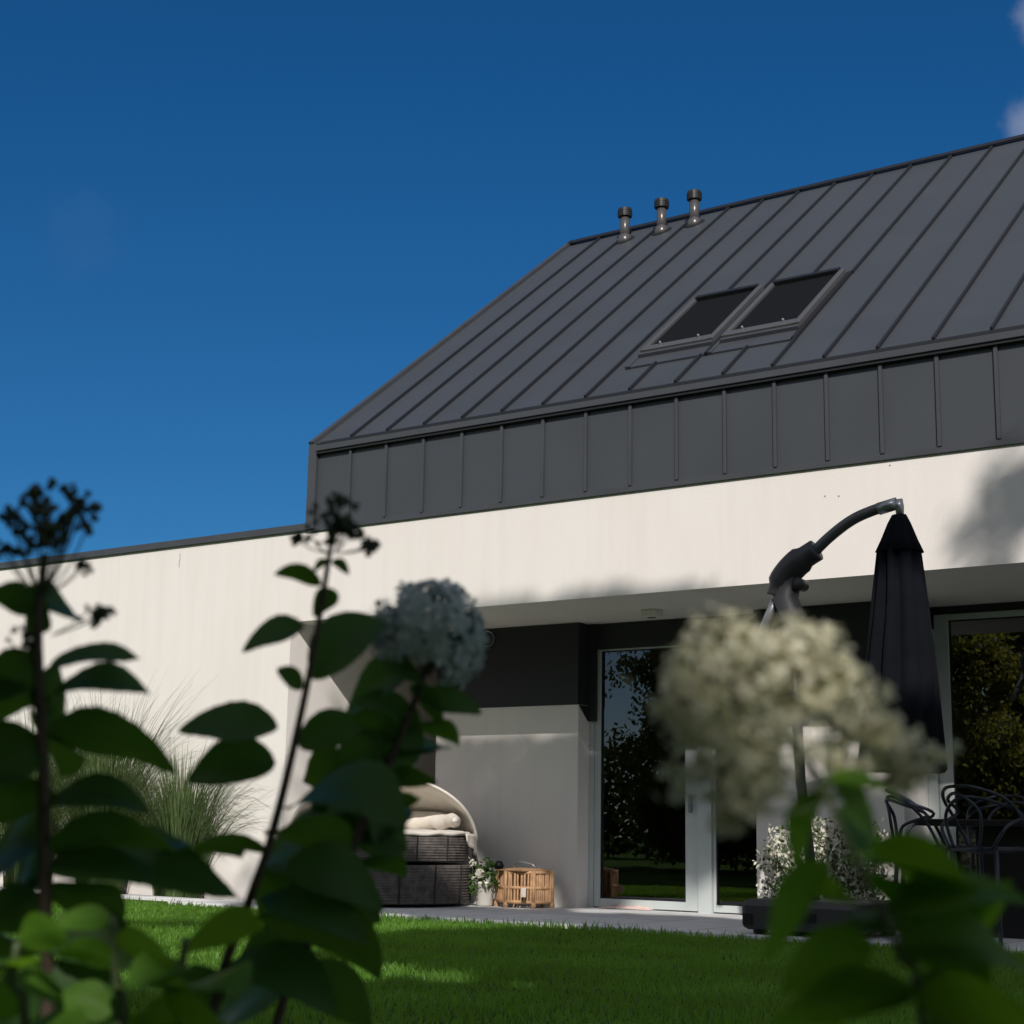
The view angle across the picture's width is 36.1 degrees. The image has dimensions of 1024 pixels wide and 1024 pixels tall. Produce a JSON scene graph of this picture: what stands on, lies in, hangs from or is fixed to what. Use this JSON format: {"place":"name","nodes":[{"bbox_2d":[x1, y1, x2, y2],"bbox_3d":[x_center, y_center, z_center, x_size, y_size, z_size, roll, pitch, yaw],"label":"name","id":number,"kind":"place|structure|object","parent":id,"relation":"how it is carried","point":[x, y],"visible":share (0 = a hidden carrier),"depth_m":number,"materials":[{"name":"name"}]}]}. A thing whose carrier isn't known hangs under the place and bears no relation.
{"place":"outdoors","nodes":[
{"label":"outdoors","id":0,"kind":"place"},
{"bbox_2d":[0,0,1023,562],"label":"sky","id":1,"kind":"structure","parent":0,"point":[226,226],"materials":[{"name":"blue"}]},
{"bbox_2d":[0,893,1023,1023],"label":"ground","id":2,"kind":"structure","parent":0,"point":[567,992],"depth_m":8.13,"materials":[{"name":"green plant"}]},
{"bbox_2d":[0,477,245,1023],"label":"hydrangea","id":3,"kind":"object","parent":2,"relation":"on","point":[107,845],"visible":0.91,"depth_m":1.36,"materials":[{"name":"green plant"}]},
{"bbox_2d":[36,889,218,900],"bbox_3d":[-8.737,4.912,20.384,13.646,0.300,0.240,-7,-14,34],"label":"kerb strip","id":4,"kind":"object","parent":2,"relation":"on","point":[146,897],"visible":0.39,"depth_m":16.89,"materials":[{"name":"white concrete"}]},
{"bbox_2d":[0,904,263,1023],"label":"hydrangea","id":5,"kind":"object","parent":2,"relation":"on","point":[155,966],"visible":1,"depth_m":1.25,"materials":[{"name":"green plant"}]},
{"bbox_2d":[163,491,406,1015],"bbox_3d":[-0.225,0.536,1.454,0.219,1.112,0.245,3,-12,-9],"label":"hydrangea","id":6,"kind":"object","parent":2,"relation":"on","point":[328,873],"visible":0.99,"depth_m":1.50,"materials":[{"name":"green plant"}]},
{"bbox_2d":[218,578,488,1023],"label":"hydrangea","id":7,"kind":"object","parent":2,"relation":"on","point":[390,734],"visible":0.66,"depth_m":1.62,"materials":[{"name":"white plant"}]},
{"bbox_2d":[0,134,1023,913],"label":"house","id":8,"kind":"structure","parent":2,"relation":"on","point":[590,474],"depth_m":16.34,"materials":[{"name":"white paint"}]},
{"bbox_2d":[484,631,493,646],"bbox_3d":[-0.274,1.413,17.471,0.180,0.180,0.012,-7,-14,34],"label":"hoop","id":9,"kind":"object","parent":8,"relation":"attached to","point":[492,641],"visible":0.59,"depth_m":17.43,"materials":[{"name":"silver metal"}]},
{"bbox_2d":[594,644,697,910],"bbox_3d":[1.393,2.740,16.334,1.245,2.685,0.125,-7,-14,34],"label":"glass door","id":10,"kind":"structure","parent":8,"relation":"in","point":[646,847],"depth_m":16.40,"materials":[{"name":"glass"}]},
{"bbox_2d":[712,646,756,913],"bbox_3d":[2.289,2.636,15.744,0.593,2.685,0.075,-7,-14,34],"label":"fixed window","id":11,"kind":"structure","parent":8,"relation":"in","point":[734,870],"depth_m":15.62,"materials":[{"name":"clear glass"}]},
{"bbox_2d":[933,609,1023,858],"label":"glass door","id":12,"kind":"structure","parent":8,"relation":"in","point":[942,633],"depth_m":15.05,"materials":[{"name":"white metal"}]},
{"bbox_2d":[626,603,1023,1023],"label":"hydrangea","id":13,"kind":"object","parent":2,"relation":"on","point":[944,910],"visible":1,"depth_m":0.86,"materials":[{"name":"beige plant"}]},
{"bbox_2d":[167,899,1023,952],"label":"terrace","id":14,"kind":"structure","parent":0,"point":[694,922],"depth_m":14.49,"materials":[{"name":"grey concrete"}]},
{"bbox_2d":[289,784,477,904],"bbox_3d":[-1.353,3.439,16.561,1.981,1.341,1.942,-7,-14,34],"label":"daybed","id":15,"kind":"object","parent":14,"relation":"on","point":[440,826],"visible":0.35,"depth_m":15.96,"materials":[{"name":"grey wicker"}]},
{"bbox_2d":[468,857,499,905],"bbox_3d":[-0.285,3.830,16.305,0.353,0.496,0.360,6,-13,-25],"label":"potted plant","id":16,"kind":"object","parent":14,"relation":"on","point":[483,891],"visible":1,"depth_m":16.22,"materials":[{"name":"green plant"}]},
{"bbox_2d":[494,860,503,868],"bbox_3d":[-0.141,3.919,16.626,0.110,0.459,0.108,-7,-14,34],"label":"garden ball","id":17,"kind":"object","parent":14,"relation":"on","point":[499,864],"visible":0.5,"depth_m":16.62,"materials":[{"name":"black metal"}]},
{"bbox_2d":[494,861,554,908],"bbox_3d":[0.117,3.837,16.212,0.646,0.461,0.573,-7,-14,34],"label":"wicker basket","id":18,"kind":"object","parent":14,"relation":"on","point":[514,887],"visible":1,"depth_m":16.04,"materials":[{"name":"beige wicker"}]},
{"bbox_2d":[598,904,658,909],"bbox_3d":[1.229,4.049,16.252,0.646,0.096,0.300,-7,-14,34],"label":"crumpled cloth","id":19,"kind":"object","parent":14,"relation":"on","point":[619,906],"visible":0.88,"depth_m":16.12,"materials":[{"name":"white fabric"}]},
{"bbox_2d":[752,816,893,899],"bbox_3d":[2.819,3.139,14.074,1.477,1.083,1.067,-7,-14,34],"label":"flowering shrub","id":20,"kind":"object","parent":14,"relation":"on","point":[830,848],"visible":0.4,"depth_m":13.97,"materials":[{"name":"white plant"}]},
{"bbox_2d":[742,497,947,933],"bbox_3d":[2.714,1.652,12.552,1.719,3.377,1.397,-7,-14,34],"label":"cantilever parasol","id":21,"kind":"object","parent":14,"relation":"on","point":[900,656],"visible":0.76,"depth_m":12.03,"materials":[{"name":"fabric"}]},
{"bbox_2d":[885,793,961,930],"bbox_3d":[3.369,2.851,12.829,0.621,1.170,0.650,-3,-12,20],"label":"looped chair","id":22,"kind":"object","parent":14,"relation":"on","point":[917,809],"visible":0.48,"depth_m":12.82,"materials":[{"name":"black metal"}]},
{"bbox_2d":[915,819,1023,938],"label":"garden table","id":23,"kind":"object","parent":14,"relation":"on","point":[1011,866],"visible":0.65,"depth_m":12.58,"materials":[{"name":"black metal"}]},
{"bbox_2d":[940,784,1023,942],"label":"looped chair","id":24,"kind":"object","parent":14,"relation":"on","point":[980,850],"visible":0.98,"depth_m":11.68,"materials":[{"name":"black metal"}]},
{"bbox_2d":[966,794,1023,871],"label":"looped chair","id":25,"kind":"object","parent":14,"relation":"on","point":[972,855],"visible":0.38,"depth_m":14.06,"materials":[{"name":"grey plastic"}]},
{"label":"planting bed","id":26,"kind":"structure","parent":0,"visible":0},
{"bbox_2d":[0,691,121,888],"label":"ornamental grass","id":27,"kind":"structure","parent":26,"relation":"on","point":[9,875],"depth_m":18.68,"materials":[{"name":"green plant"}]},
{"bbox_2d":[22,668,218,888],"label":"ornamental grass","id":28,"kind":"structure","parent":26,"relation":"on","point":[103,764],"depth_m":17.89,"materials":[{"name":"green plant"}]},
{"bbox_2d":[88,729,280,897],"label":"ornamental grass","id":29,"kind":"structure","parent":26,"relation":"on","point":[184,822],"depth_m":17.20,"materials":[{"name":"green plant"}]}
]}

